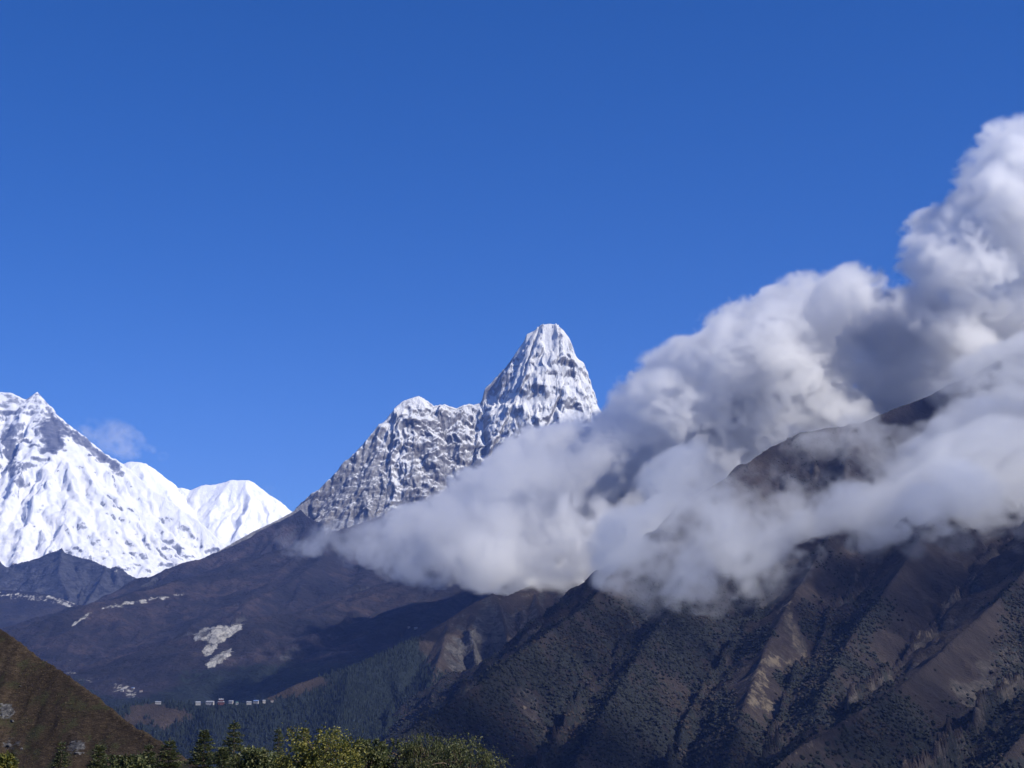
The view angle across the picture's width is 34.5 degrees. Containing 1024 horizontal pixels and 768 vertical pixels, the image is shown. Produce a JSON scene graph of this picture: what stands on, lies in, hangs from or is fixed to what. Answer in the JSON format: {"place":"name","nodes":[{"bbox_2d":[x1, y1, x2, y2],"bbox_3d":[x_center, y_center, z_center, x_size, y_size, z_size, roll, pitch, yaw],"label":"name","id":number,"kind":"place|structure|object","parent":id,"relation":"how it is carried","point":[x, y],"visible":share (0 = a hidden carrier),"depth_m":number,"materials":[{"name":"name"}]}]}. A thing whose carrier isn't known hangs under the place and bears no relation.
{"place":"outdoors","nodes":[
{"label":"outdoors","id":0,"kind":"place"},
{"bbox_2d":[0,548,135,628],"bbox_3d":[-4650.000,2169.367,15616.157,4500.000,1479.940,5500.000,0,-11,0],"label":"mountain","id":1,"kind":"structure","parent":0,"point":[59,580],"depth_m":16534.44,"materials":[{"name":"grey stone"}]},
{"bbox_2d":[0,629,197,767],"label":"hill","id":2,"kind":"structure","parent":0,"point":[22,659],"depth_m":374.50,"materials":[{"name":"brown plant"}]},
{"bbox_2d":[0,392,225,577],"bbox_3d":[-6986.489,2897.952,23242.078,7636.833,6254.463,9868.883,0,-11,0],"label":"mountain","id":3,"kind":"structure","parent":0,"point":[66,487],"depth_m":23782.40,"materials":[{"name":"white snow"}]},
{"bbox_2d":[123,462,291,546],"bbox_3d":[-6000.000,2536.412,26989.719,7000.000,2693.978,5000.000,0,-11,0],"label":"mountain","id":4,"kind":"structure","parent":0,"point":[229,512],"depth_m":27134.81,"materials":[{"name":"white snow"}]},
{"bbox_2d":[1,510,546,708],"bbox_3d":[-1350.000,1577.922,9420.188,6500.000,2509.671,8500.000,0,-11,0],"label":"mountain","id":5,"kind":"structure","parent":0,"point":[282,605],"depth_m":9316.34,"materials":[{"name":"stone"}]},
{"bbox_2d":[116,479,703,765],"bbox_3d":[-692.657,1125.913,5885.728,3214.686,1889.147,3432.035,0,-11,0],"label":"hill","id":6,"kind":"structure","parent":0,"point":[475,633],"depth_m":6145.22,"materials":[{"name":"green plant"}]},
{"bbox_2d":[206,701,213,704],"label":"house","id":7,"kind":"structure","parent":6,"relation":"on","point":[209,702],"depth_m":5493.20,"materials":[{"name":"metal"}]},
{"bbox_2d":[218,699,223,704],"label":"monastery","id":8,"kind":"structure","parent":6,"relation":"on","point":[221,701],"depth_m":5508.38,"materials":[{"name":"metal"}]},
{"bbox_2d":[114,634,454,767],"bbox_3d":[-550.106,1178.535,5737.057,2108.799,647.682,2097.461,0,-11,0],"label":"forest","id":9,"kind":"object","parent":6,"relation":"on","point":[316,723],"visible":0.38,"depth_m":5483.48,"materials":[{"name":"green plant"}]},
{"bbox_2d":[216,324,652,555],"bbox_3d":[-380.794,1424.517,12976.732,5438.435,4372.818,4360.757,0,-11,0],"label":"mountain","id":10,"kind":"structure","parent":0,"point":[526,454],"depth_m":13590.65,"materials":[{"name":"white snow"}]},
{"bbox_2d":[0,0,1023,511],"label":"sky","id":11,"kind":"structure","parent":0,"point":[236,236],"materials":[{"name":"blue"}]},
{"bbox_2d":[493,473,647,595],"bbox_3d":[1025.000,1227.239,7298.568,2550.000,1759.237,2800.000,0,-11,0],"label":"cloud","id":12,"kind":"structure","parent":0,"point":[619,506],"depth_m":7333.31,"materials":[{"name":"white"}]},
{"bbox_2d":[367,349,1023,767],"bbox_3d":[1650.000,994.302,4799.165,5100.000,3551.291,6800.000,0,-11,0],"label":"mountain","id":13,"kind":"structure","parent":0,"point":[937,583],"depth_m":4444.86,"materials":[{"name":"brown stone"}]},
{"bbox_2d":[366,415,1023,767],"bbox_3d":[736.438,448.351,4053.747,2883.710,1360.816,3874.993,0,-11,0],"label":"scrub","id":14,"kind":"object","parent":13,"relation":"on","point":[1000,752],"visible":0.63,"depth_m":3586.30,"materials":[{"name":"brown plant"}]},
{"bbox_3d":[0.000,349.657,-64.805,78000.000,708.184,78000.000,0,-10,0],"label":"ground","id":15,"kind":"structure","parent":0,"visible":0},
{"bbox_2d":[0,750,19,767],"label":"leafy tree","id":16,"kind":"object","parent":15,"relation":"on","point":[8,761],"visible":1,"depth_m":46.70,"materials":[{"name":"green plant"}]},
{"bbox_2d":[51,741,72,767],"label":"fir tree","id":17,"kind":"object","parent":15,"relation":"on","point":[60,762],"visible":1,"depth_m":58.56,"materials":[{"name":"green plant"}]},
{"bbox_2d":[86,741,111,767],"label":"fir tree","id":18,"kind":"object","parent":15,"relation":"on","point":[100,749],"visible":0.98,"depth_m":55.44,"materials":[{"name":"green plant"}]},
{"bbox_2d":[106,750,150,767],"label":"leafy tree","id":19,"kind":"object","parent":15,"relation":"on","point":[134,761],"visible":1,"depth_m":48.61,"materials":[{"name":"green plant"}]},
{"bbox_2d":[141,742,159,767],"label":"fir tree","id":20,"kind":"object","parent":15,"relation":"on","point":[151,753],"visible":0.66,"depth_m":54.68,"materials":[{"name":"green plant"}]},
{"bbox_2d":[152,736,184,767],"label":"fir tree","id":21,"kind":"object","parent":15,"relation":"on","point":[168,755],"visible":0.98,"depth_m":53.64,"materials":[{"name":"green plant"}]},
{"bbox_2d":[180,729,220,767],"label":"fir tree","id":22,"kind":"object","parent":15,"relation":"on","point":[199,757],"visible":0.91,"depth_m":51.68,"materials":[{"name":"green plant"}]},
{"bbox_2d":[206,746,236,767],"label":"fir tree","id":23,"kind":"object","parent":15,"relation":"on","point":[224,757],"visible":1,"depth_m":48.67,"materials":[{"name":"green plant"}]},
{"bbox_2d":[216,720,245,766],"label":"fir tree","id":24,"kind":"object","parent":15,"relation":"on","point":[233,740],"visible":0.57,"depth_m":53.80,"materials":[{"name":"green plant"}]},
{"bbox_2d":[229,745,278,767],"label":"leafy tree","id":25,"kind":"object","parent":15,"relation":"on","point":[253,756],"visible":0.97,"depth_m":50.35,"materials":[{"name":"green plant"}]},
{"bbox_2d":[271,725,284,764],"bbox_3d":[-9.097,16.517,62.078,2.490,7.212,2.392,-6,-12,29],"label":"fir tree","id":26,"kind":"object","parent":15,"relation":"on","point":[278,741],"visible":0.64,"depth_m":62.50,"materials":[{"name":"green plant"}]},
{"bbox_2d":[268,720,369,767],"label":"leafy tree","id":27,"kind":"object","parent":15,"relation":"on","point":[312,757],"visible":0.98,"depth_m":58.06,"materials":[{"name":"green plant"}]},
{"bbox_2d":[343,731,395,767],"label":"leafy tree","id":28,"kind":"object","parent":15,"relation":"on","point":[375,756],"visible":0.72,"depth_m":60.22,"materials":[{"name":"green plant"}]},
{"bbox_2d":[384,737,414,767],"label":"leafy tree","id":29,"kind":"object","parent":15,"relation":"on","point":[398,746],"visible":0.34,"depth_m":70.07,"materials":[{"name":"green plant"}]},
{"bbox_2d":[400,732,451,767],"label":"leafy tree","id":30,"kind":"object","parent":15,"relation":"on","point":[415,750],"visible":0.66,"depth_m":60.26,"materials":[{"name":"green plant"}]},
{"bbox_2d":[419,732,514,767],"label":"leafy tree","id":31,"kind":"object","parent":15,"relation":"on","point":[450,751],"visible":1,"depth_m":58.35,"materials":[{"name":"green plant"}]}
]}

